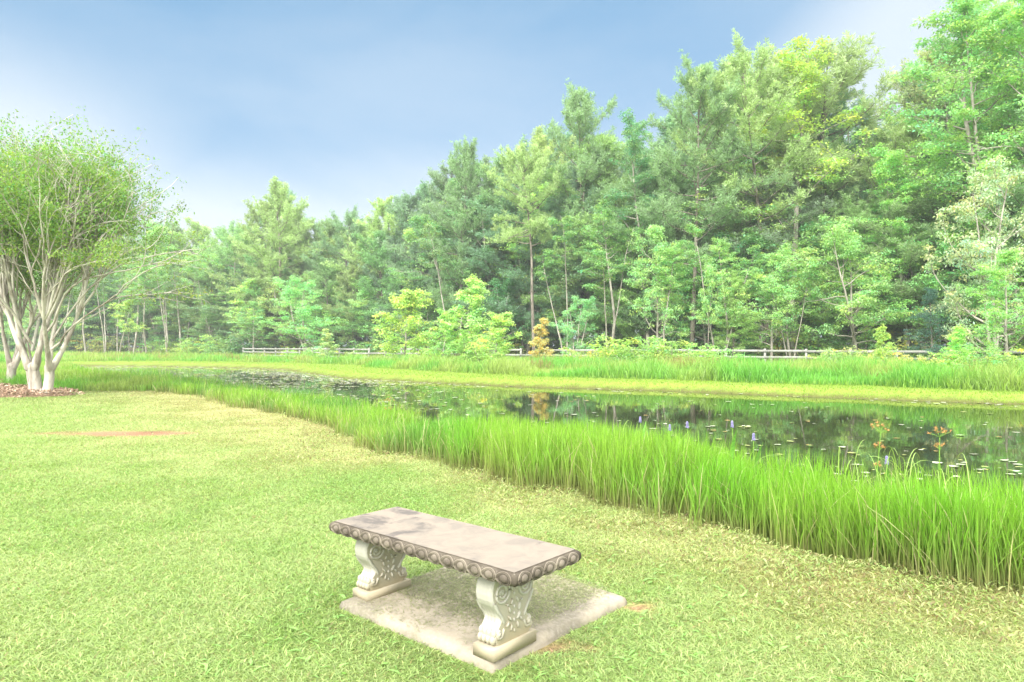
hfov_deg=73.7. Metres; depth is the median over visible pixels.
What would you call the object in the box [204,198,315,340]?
pine tree
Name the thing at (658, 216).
pine tree
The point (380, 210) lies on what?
pine tree
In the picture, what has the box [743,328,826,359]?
shrub
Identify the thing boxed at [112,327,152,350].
broadleaf tree
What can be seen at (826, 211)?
broadleaf tree
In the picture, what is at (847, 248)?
broadleaf tree
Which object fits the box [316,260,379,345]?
pine tree
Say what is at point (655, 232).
broadleaf tree
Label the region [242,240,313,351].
pine tree
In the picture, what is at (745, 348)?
shrub
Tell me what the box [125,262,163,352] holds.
broadleaf tree
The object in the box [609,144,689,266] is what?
pine tree
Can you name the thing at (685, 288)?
broadleaf tree
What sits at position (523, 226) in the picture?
pine tree
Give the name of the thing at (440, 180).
pine tree
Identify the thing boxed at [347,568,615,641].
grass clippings
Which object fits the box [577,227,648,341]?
broadleaf tree
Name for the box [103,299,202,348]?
broadleaf tree
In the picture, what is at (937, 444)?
flowering sedge
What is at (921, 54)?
pine tree
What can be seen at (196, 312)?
broadleaf tree
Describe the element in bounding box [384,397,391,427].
flowering sedge
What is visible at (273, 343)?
shrub
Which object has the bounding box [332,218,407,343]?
pine tree
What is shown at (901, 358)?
shrub
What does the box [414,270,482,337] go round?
broadleaf tree
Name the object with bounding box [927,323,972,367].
broadleaf tree
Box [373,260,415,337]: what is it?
pine tree
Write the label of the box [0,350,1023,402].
bank grass
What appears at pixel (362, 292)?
broadleaf tree
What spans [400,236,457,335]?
pine tree
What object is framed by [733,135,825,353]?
tree
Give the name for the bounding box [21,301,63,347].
broadleaf tree
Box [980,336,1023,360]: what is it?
shrub
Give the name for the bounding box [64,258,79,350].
broadleaf tree
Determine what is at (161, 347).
shrub
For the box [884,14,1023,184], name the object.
pine tree
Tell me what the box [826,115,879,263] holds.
broadleaf tree
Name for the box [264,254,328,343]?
pine tree
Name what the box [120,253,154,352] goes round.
broadleaf tree
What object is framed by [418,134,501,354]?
pine tree
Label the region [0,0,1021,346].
sky
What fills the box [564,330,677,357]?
shrub
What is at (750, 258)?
broadleaf tree
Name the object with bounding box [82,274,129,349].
broadleaf tree
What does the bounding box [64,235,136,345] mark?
pine tree
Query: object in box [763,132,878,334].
pine tree
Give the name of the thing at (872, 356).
shrub
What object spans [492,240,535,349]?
broadleaf tree
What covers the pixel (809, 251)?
broadleaf tree
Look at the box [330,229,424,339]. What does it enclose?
pine tree
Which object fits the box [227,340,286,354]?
shrub
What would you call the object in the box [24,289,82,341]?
pine tree
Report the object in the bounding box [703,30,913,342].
pine tree
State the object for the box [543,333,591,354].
shrub
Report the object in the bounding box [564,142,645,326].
pine tree
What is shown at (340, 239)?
pine tree
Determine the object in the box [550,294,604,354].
broadleaf tree
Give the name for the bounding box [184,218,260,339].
pine tree
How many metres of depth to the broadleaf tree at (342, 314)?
86.19 m
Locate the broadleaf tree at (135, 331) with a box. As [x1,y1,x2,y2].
[119,288,151,352]
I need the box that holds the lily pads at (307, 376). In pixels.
[81,365,1022,486]
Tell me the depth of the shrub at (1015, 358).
28.56 m
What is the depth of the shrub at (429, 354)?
55.82 m
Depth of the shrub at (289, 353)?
78.72 m
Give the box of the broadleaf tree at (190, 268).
[180,255,224,336]
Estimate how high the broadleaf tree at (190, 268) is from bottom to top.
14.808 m
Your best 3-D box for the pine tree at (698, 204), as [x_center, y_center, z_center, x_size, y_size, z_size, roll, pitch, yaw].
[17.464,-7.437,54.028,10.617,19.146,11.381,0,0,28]
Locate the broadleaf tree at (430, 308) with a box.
[400,299,443,350]
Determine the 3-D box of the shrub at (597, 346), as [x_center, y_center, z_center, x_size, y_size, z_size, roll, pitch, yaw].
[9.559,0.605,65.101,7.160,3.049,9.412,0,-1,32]
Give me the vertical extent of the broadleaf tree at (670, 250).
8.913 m
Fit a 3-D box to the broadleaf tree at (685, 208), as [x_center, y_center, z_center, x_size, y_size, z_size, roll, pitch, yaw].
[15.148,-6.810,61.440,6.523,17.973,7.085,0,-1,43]
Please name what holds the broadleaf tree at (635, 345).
on the ground at (660, 385)
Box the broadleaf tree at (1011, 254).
[952,247,1023,356]
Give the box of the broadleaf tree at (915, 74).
[879,0,1023,350]
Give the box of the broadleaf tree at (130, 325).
[110,297,162,347]
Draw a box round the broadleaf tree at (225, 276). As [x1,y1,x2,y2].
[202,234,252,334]
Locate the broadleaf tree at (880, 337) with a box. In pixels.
[871,323,898,363]
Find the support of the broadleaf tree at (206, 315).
on the ground at (660, 385)
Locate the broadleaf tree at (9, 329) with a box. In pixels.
[0,298,31,350]
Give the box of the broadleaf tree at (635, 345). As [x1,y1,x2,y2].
[588,290,670,353]
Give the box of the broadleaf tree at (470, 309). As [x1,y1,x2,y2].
[434,285,488,342]
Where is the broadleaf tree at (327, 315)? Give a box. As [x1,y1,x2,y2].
[309,282,362,346]
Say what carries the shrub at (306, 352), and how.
on the ground at (660, 385)
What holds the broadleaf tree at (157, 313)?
on the ground at (660, 385)
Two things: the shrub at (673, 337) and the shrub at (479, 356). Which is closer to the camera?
the shrub at (479, 356)
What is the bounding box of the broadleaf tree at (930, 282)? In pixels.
[840,218,1011,355]
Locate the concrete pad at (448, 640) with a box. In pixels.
[339,567,626,672]
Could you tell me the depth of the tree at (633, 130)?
58.24 m
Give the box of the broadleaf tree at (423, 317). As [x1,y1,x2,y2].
[370,249,514,349]
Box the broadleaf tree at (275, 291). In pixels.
[238,277,307,346]
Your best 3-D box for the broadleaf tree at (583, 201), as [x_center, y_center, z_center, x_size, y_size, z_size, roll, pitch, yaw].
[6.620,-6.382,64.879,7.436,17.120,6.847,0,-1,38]
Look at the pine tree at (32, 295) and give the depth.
121.57 m
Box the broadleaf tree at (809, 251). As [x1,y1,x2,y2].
[681,225,873,360]
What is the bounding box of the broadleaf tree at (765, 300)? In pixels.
[758,263,822,361]
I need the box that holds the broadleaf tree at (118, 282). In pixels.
[105,270,141,352]
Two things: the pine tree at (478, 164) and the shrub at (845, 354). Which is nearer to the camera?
the shrub at (845, 354)
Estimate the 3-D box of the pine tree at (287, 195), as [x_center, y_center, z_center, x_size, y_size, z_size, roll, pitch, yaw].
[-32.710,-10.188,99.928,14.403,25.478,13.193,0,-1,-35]
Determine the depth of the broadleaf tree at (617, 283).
60.68 m
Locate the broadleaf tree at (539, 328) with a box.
[528,318,554,357]
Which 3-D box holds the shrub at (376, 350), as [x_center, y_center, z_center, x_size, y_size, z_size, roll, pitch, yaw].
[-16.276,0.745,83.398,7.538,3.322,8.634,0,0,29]
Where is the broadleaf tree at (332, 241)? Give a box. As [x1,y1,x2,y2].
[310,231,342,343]
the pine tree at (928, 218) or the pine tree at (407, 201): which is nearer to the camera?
the pine tree at (928, 218)
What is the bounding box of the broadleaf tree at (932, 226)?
[869,179,967,354]
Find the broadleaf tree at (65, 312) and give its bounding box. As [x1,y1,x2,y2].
[59,273,82,350]
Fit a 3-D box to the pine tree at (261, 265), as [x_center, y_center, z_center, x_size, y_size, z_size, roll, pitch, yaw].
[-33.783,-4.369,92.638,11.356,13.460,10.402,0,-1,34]
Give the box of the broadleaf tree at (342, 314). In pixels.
[336,305,362,348]
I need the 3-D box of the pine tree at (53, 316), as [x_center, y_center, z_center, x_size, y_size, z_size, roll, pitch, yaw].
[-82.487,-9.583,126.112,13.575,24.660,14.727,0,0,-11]
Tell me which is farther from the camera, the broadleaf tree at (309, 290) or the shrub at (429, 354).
the broadleaf tree at (309, 290)
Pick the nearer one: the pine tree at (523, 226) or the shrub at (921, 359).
the shrub at (921, 359)
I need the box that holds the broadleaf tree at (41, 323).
[10,301,72,350]
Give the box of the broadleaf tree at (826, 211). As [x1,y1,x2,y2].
[801,178,846,323]
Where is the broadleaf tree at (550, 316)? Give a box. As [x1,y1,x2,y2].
[535,276,586,346]
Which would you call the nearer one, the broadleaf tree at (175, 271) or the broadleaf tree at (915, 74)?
the broadleaf tree at (915, 74)
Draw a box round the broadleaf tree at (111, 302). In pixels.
[76,259,122,351]
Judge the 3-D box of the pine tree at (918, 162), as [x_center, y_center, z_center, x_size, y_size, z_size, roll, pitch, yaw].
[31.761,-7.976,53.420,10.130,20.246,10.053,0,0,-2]
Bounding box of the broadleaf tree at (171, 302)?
[137,254,180,352]
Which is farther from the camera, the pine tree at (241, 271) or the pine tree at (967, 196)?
the pine tree at (241, 271)
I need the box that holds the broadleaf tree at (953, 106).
[927,0,1023,257]
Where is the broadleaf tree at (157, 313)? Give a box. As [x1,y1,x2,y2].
[138,278,177,342]
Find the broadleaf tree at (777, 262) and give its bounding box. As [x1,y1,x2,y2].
[726,252,820,360]
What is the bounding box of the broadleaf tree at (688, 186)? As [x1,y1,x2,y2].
[668,140,715,327]
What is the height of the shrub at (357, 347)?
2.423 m
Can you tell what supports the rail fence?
on the ground at (660, 385)
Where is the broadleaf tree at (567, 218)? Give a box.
[533,215,586,354]
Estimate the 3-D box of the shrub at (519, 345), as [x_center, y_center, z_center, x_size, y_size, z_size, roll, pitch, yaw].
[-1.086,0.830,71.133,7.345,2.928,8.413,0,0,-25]
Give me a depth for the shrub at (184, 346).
98.07 m
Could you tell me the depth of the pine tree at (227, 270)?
99.72 m
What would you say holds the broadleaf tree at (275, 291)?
on the ground at (660, 385)
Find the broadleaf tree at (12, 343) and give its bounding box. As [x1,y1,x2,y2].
[3,299,40,351]
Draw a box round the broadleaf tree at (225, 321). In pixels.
[205,301,256,345]
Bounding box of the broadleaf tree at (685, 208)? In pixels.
[653,169,688,296]
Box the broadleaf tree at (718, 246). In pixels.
[693,237,744,348]
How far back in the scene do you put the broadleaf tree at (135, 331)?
115.57 m
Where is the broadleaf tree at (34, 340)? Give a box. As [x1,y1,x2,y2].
[0,265,101,351]
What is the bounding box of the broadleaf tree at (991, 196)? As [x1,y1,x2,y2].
[920,153,1023,367]
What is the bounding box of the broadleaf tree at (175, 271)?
[161,253,194,348]
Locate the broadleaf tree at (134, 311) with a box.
[107,289,174,351]
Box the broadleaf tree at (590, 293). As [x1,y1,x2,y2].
[547,194,651,346]
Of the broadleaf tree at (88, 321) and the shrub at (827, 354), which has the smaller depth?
the shrub at (827, 354)
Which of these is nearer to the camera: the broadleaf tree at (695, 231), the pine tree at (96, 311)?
the broadleaf tree at (695, 231)
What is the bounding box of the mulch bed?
[0,379,84,396]
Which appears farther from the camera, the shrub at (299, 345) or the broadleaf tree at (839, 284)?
the shrub at (299, 345)
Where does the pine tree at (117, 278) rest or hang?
on the ground at (660, 385)
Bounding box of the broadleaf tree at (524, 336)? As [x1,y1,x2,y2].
[482,264,576,353]
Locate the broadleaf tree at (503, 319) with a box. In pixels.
[468,311,521,358]
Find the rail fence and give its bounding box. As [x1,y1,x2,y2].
[242,347,1023,362]
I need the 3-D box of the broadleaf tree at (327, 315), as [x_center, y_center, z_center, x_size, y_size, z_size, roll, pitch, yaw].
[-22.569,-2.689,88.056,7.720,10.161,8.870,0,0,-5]
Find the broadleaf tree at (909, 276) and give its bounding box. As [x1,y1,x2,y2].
[859,257,930,341]
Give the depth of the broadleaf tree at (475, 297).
56.95 m
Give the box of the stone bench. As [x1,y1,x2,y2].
[329,506,581,662]
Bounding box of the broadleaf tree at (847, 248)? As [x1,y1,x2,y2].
[779,214,923,357]
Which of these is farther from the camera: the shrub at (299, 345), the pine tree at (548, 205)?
the shrub at (299, 345)
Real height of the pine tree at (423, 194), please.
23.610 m
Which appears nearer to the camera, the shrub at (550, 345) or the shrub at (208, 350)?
the shrub at (550, 345)
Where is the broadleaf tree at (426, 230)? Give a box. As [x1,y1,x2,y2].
[416,223,490,352]
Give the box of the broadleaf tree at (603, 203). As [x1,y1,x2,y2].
[580,168,672,347]
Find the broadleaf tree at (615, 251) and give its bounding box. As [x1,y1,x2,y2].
[573,204,631,338]
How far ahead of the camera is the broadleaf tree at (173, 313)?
111.71 m
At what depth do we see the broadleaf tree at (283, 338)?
88.94 m
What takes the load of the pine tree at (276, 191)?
on the ground at (660, 385)
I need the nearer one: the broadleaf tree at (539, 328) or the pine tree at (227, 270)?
the broadleaf tree at (539, 328)
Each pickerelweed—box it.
[639,416,645,436]
[678,421,688,449]
[730,421,736,466]
[752,433,763,475]
[884,456,889,494]
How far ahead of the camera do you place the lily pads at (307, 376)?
28.70 m
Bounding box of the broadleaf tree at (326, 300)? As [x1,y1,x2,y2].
[282,282,364,346]
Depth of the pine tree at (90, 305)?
118.86 m
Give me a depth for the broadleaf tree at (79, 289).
107.55 m
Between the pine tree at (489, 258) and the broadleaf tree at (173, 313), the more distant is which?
the broadleaf tree at (173, 313)
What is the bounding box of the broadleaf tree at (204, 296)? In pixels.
[176,252,237,342]
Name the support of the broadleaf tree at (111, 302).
on the ground at (660, 385)
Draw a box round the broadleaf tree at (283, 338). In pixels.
[271,281,335,348]
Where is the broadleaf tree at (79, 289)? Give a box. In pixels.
[66,265,106,351]
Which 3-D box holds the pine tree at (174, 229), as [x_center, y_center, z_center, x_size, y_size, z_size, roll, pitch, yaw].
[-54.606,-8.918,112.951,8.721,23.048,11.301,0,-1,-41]
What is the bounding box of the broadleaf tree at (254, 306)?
[229,301,271,347]
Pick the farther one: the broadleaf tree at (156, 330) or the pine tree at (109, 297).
the pine tree at (109, 297)
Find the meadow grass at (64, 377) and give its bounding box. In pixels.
[0,360,192,391]
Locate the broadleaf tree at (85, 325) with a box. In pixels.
[53,283,129,344]
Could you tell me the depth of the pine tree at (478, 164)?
78.38 m
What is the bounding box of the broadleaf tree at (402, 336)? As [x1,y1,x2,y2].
[388,308,436,340]
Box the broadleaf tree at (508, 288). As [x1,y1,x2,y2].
[478,274,535,357]
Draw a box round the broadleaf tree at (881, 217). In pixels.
[855,182,923,343]
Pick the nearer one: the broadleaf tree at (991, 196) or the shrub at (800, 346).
the broadleaf tree at (991, 196)
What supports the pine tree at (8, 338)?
on the ground at (660, 385)
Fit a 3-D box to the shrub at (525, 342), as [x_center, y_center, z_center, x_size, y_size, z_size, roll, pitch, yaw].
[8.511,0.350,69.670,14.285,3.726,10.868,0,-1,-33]
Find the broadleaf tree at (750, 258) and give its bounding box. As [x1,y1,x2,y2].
[671,163,855,353]
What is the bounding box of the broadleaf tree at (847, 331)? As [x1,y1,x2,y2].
[812,213,900,341]
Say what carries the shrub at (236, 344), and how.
on the ground at (660, 385)
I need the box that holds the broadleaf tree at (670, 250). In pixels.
[647,244,690,348]
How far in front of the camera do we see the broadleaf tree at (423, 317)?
77.82 m
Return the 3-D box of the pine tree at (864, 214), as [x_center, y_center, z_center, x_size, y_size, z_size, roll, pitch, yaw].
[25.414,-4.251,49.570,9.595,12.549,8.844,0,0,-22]
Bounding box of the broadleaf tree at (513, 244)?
[490,182,572,351]
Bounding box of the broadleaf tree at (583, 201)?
[533,182,610,354]
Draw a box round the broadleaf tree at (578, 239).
[515,228,636,352]
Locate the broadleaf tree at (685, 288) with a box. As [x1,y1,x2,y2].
[659,261,720,320]
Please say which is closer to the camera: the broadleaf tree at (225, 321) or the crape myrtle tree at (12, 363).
the crape myrtle tree at (12, 363)
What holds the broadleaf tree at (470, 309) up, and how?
on the ground at (660, 385)
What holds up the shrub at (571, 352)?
on the ground at (660, 385)
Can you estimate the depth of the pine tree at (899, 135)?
51.08 m
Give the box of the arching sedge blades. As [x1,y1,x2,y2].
[353,411,971,521]
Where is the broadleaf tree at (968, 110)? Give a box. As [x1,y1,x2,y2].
[875,0,1023,346]
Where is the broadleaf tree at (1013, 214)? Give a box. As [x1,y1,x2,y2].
[943,205,1023,306]
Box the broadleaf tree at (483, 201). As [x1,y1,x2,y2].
[432,194,522,328]
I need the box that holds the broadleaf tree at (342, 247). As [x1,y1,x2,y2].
[340,227,359,341]
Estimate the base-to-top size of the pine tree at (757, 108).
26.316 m
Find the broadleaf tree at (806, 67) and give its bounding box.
[737,35,877,355]
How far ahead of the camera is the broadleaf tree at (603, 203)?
60.56 m
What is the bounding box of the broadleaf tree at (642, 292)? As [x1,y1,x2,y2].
[611,279,681,344]
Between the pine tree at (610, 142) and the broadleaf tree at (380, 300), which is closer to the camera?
the pine tree at (610, 142)
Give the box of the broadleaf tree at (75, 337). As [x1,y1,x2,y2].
[30,303,89,351]
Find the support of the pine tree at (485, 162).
on the ground at (660, 385)
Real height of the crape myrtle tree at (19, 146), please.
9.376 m
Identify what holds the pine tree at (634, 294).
on the ground at (660, 385)
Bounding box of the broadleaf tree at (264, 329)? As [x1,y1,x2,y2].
[235,304,298,351]
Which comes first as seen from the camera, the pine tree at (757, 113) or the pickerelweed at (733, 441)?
the pickerelweed at (733, 441)
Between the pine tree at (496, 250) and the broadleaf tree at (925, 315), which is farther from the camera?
the pine tree at (496, 250)
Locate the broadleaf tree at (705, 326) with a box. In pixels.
[658,258,755,352]
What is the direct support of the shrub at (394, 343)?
on the ground at (660, 385)
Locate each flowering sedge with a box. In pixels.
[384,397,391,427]
[870,421,889,481]
[927,427,951,486]
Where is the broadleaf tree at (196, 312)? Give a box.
[178,263,271,327]
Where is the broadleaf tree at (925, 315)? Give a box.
[895,286,953,360]
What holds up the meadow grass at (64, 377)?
on the ground at (660, 385)
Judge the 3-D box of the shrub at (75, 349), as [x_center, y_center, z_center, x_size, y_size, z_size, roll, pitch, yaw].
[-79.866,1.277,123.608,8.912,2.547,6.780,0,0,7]
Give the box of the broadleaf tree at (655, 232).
[618,224,696,343]
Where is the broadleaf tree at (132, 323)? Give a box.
[106,299,149,352]
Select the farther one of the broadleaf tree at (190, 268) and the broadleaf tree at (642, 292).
the broadleaf tree at (190, 268)
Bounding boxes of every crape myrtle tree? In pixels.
[0,104,217,392]
[0,117,56,268]
[0,152,140,379]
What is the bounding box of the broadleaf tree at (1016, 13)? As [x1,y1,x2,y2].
[916,0,1023,256]
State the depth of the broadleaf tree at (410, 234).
80.44 m
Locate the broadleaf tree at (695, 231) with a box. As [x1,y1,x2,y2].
[675,223,767,358]
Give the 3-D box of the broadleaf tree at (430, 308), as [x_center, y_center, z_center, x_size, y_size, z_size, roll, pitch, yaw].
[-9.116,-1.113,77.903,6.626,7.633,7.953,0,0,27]
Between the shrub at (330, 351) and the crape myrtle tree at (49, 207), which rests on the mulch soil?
the crape myrtle tree at (49, 207)
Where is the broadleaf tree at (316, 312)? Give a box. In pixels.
[305,304,342,348]
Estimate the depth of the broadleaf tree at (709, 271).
44.95 m
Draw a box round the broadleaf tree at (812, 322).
[781,273,865,355]
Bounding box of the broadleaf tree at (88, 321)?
[67,308,100,351]
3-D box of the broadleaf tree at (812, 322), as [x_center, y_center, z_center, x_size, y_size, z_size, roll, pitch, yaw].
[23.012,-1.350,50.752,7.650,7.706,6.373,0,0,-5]
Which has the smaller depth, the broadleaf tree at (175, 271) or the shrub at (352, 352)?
the shrub at (352, 352)
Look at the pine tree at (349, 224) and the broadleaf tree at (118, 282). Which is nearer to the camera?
the pine tree at (349, 224)
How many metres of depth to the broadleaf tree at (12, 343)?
122.57 m
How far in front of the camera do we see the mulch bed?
20.16 m
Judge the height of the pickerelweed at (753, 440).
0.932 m
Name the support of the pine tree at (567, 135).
on the ground at (660, 385)
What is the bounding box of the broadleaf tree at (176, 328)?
[149,302,206,345]
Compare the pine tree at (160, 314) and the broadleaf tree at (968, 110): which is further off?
the pine tree at (160, 314)
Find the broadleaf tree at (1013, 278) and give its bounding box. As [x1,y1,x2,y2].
[939,245,1023,349]
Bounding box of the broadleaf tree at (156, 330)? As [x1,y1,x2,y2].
[122,297,177,342]
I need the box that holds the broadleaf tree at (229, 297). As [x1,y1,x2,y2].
[201,286,238,342]
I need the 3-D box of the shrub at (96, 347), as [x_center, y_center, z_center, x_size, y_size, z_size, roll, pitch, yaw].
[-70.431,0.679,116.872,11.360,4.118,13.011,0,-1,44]
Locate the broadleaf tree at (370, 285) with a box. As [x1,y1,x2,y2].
[351,258,386,323]
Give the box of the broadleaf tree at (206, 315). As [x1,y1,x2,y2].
[182,311,229,345]
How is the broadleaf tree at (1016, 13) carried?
on the ground at (660, 385)
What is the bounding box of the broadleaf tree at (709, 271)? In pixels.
[688,263,731,348]
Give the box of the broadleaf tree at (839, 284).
[804,258,896,355]
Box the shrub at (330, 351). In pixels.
[316,328,339,358]
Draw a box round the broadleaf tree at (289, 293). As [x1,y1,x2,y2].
[256,274,338,353]
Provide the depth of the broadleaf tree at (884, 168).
45.52 m
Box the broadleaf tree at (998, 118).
[955,82,1023,244]
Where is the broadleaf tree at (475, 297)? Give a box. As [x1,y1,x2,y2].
[438,273,495,353]
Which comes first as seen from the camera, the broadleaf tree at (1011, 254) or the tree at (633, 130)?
the broadleaf tree at (1011, 254)
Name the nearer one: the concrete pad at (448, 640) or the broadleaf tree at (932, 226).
the concrete pad at (448, 640)
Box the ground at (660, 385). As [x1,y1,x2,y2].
[0,347,1023,681]
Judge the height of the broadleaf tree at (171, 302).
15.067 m
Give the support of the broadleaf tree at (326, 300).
on the ground at (660, 385)
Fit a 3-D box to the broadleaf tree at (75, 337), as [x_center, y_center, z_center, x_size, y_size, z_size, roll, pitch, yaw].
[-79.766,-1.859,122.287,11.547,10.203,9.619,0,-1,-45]
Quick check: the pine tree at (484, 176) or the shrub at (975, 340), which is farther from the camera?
the pine tree at (484, 176)
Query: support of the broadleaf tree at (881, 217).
on the ground at (660, 385)
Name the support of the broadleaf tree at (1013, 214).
on the ground at (660, 385)
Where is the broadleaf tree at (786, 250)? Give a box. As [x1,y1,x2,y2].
[764,241,813,355]
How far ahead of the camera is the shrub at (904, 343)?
44.90 m
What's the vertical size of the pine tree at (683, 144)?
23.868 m
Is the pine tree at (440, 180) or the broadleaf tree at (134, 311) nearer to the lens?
the pine tree at (440, 180)
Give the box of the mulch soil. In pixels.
[0,391,75,397]
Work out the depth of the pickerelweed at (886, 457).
5.57 m
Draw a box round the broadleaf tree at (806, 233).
[724,202,854,330]
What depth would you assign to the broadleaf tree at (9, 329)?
123.47 m
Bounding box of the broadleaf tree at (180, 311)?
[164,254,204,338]
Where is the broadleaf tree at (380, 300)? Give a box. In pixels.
[352,295,399,343]
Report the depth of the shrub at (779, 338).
53.31 m
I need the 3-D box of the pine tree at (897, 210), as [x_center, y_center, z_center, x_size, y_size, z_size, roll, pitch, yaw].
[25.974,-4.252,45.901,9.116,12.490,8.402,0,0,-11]
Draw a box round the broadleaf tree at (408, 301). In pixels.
[372,287,440,355]
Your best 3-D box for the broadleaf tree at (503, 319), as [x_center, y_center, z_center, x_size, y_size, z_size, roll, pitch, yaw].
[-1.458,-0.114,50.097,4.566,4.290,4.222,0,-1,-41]
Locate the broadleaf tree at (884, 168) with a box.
[839,142,961,361]
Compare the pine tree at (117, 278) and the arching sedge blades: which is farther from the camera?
the pine tree at (117, 278)
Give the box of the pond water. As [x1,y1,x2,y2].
[80,366,1023,502]
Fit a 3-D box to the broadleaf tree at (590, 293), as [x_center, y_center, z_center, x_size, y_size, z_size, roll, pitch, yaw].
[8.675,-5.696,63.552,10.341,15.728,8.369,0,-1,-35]
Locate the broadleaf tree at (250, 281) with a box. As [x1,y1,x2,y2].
[223,278,276,353]
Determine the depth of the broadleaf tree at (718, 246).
47.53 m
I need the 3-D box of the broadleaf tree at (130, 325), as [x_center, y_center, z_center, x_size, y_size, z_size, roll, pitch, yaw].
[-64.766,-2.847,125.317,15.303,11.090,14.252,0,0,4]
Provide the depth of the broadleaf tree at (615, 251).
56.59 m
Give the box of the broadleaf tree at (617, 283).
[568,272,653,348]
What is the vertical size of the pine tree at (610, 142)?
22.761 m
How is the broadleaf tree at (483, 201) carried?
on the ground at (660, 385)
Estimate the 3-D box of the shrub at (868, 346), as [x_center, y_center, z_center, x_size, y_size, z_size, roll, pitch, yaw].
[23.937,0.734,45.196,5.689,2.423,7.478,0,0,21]
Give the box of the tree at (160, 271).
[120,219,197,340]
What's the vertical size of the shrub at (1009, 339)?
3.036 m
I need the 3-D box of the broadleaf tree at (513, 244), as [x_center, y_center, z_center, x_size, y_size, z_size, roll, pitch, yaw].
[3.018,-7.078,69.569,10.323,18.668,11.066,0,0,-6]
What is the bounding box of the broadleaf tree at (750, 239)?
[696,232,785,346]
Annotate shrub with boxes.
[0,339,14,351]
[25,335,101,351]
[56,333,141,352]
[66,343,88,351]
[90,342,130,352]
[124,334,188,352]
[143,339,182,353]
[153,333,200,350]
[163,338,206,353]
[181,334,243,353]
[197,340,233,354]
[208,331,296,354]
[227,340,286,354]
[242,337,306,353]
[269,340,308,352]
[279,347,300,354]
[295,347,320,355]
[316,328,339,358]
[325,337,358,354]
[336,341,375,355]
[339,350,366,357]
[347,334,393,355]
[366,334,426,352]
[405,345,446,358]
[429,329,482,353]
[460,339,496,363]
[465,320,568,356]
[503,337,526,356]
[515,331,619,356]
[536,337,562,356]
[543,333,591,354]
[554,349,588,358]
[558,334,655,359]
[562,331,638,355]
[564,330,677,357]
[602,335,674,363]
[616,336,714,362]
[650,319,787,358]
[652,335,705,358]
[676,342,744,361]
[702,332,767,358]
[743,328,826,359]
[777,329,861,360]
[805,345,888,359]
[810,349,843,360]
[817,349,886,364]
[825,337,920,356]
[856,353,876,360]
[865,327,961,357]
[888,352,913,364]
[906,354,948,366]
[908,323,1023,361]
[926,349,1018,367]
[942,322,1023,354]
[943,344,1012,369]
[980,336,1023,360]
[995,348,1023,367]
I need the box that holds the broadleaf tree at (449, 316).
[421,307,460,357]
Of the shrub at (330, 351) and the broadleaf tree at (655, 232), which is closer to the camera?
the broadleaf tree at (655, 232)
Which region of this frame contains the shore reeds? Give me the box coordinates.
[1,363,1023,605]
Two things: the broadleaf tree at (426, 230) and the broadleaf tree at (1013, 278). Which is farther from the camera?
the broadleaf tree at (426, 230)
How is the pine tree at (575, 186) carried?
on the ground at (660, 385)
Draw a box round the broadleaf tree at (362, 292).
[334,276,398,350]
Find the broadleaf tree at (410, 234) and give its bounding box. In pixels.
[393,201,452,339]
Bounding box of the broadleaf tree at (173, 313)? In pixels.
[159,274,197,335]
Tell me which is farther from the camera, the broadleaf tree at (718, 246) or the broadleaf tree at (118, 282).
the broadleaf tree at (118, 282)
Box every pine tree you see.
[1,292,35,339]
[6,261,57,350]
[24,269,78,346]
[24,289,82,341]
[58,271,136,340]
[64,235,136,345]
[65,242,154,351]
[72,233,138,343]
[98,229,156,351]
[109,223,185,350]
[117,217,190,337]
[147,216,225,343]
[153,219,197,340]
[168,262,232,340]
[180,237,221,341]
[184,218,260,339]
[188,220,269,331]
[197,257,235,343]
[200,266,276,341]
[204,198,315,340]
[218,261,287,340]
[227,176,322,353]
[231,188,315,291]
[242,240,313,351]
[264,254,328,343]
[270,207,328,346]
[295,219,346,279]
[296,256,353,345]
[300,204,375,346]
[306,216,358,339]
[310,222,353,264]
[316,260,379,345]
[321,196,417,325]
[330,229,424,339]
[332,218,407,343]
[357,190,426,336]
[367,178,442,295]
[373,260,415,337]
[376,157,499,352]
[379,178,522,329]
[384,239,443,350]
[390,201,490,335]
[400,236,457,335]
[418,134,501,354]
[423,158,499,242]
[435,154,535,306]
[445,173,560,353]
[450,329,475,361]
[452,239,518,337]
[465,133,575,274]
[479,181,543,350]
[481,124,577,320]
[482,139,560,350]
[497,196,605,348]
[510,169,610,353]
[519,131,652,347]
[530,127,598,213]
[533,78,632,354]
[545,214,636,338]
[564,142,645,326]
[581,203,679,347]
[586,107,738,260]
[587,146,730,340]
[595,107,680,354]
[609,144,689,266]
[635,49,794,352]
[644,149,791,334]
[646,51,802,315]
[653,178,748,344]
[664,126,792,352]
[670,29,846,354]
[672,113,718,339]
[700,182,792,340]
[701,273,775,354]
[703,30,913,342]
[706,48,910,286]
[706,65,841,345]
[708,173,855,342]
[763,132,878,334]
[795,86,902,349]
[808,198,932,347]
[833,187,972,346]
[838,114,964,344]
[859,157,1010,356]
[872,33,1013,343]
[875,123,974,242]
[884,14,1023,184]
[898,0,1023,343]
[919,143,1021,345]
[946,91,1023,335]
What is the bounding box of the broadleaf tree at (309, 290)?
[291,271,322,351]
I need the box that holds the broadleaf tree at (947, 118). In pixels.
[832,80,1017,327]
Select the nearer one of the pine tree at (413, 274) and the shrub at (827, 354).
the shrub at (827, 354)

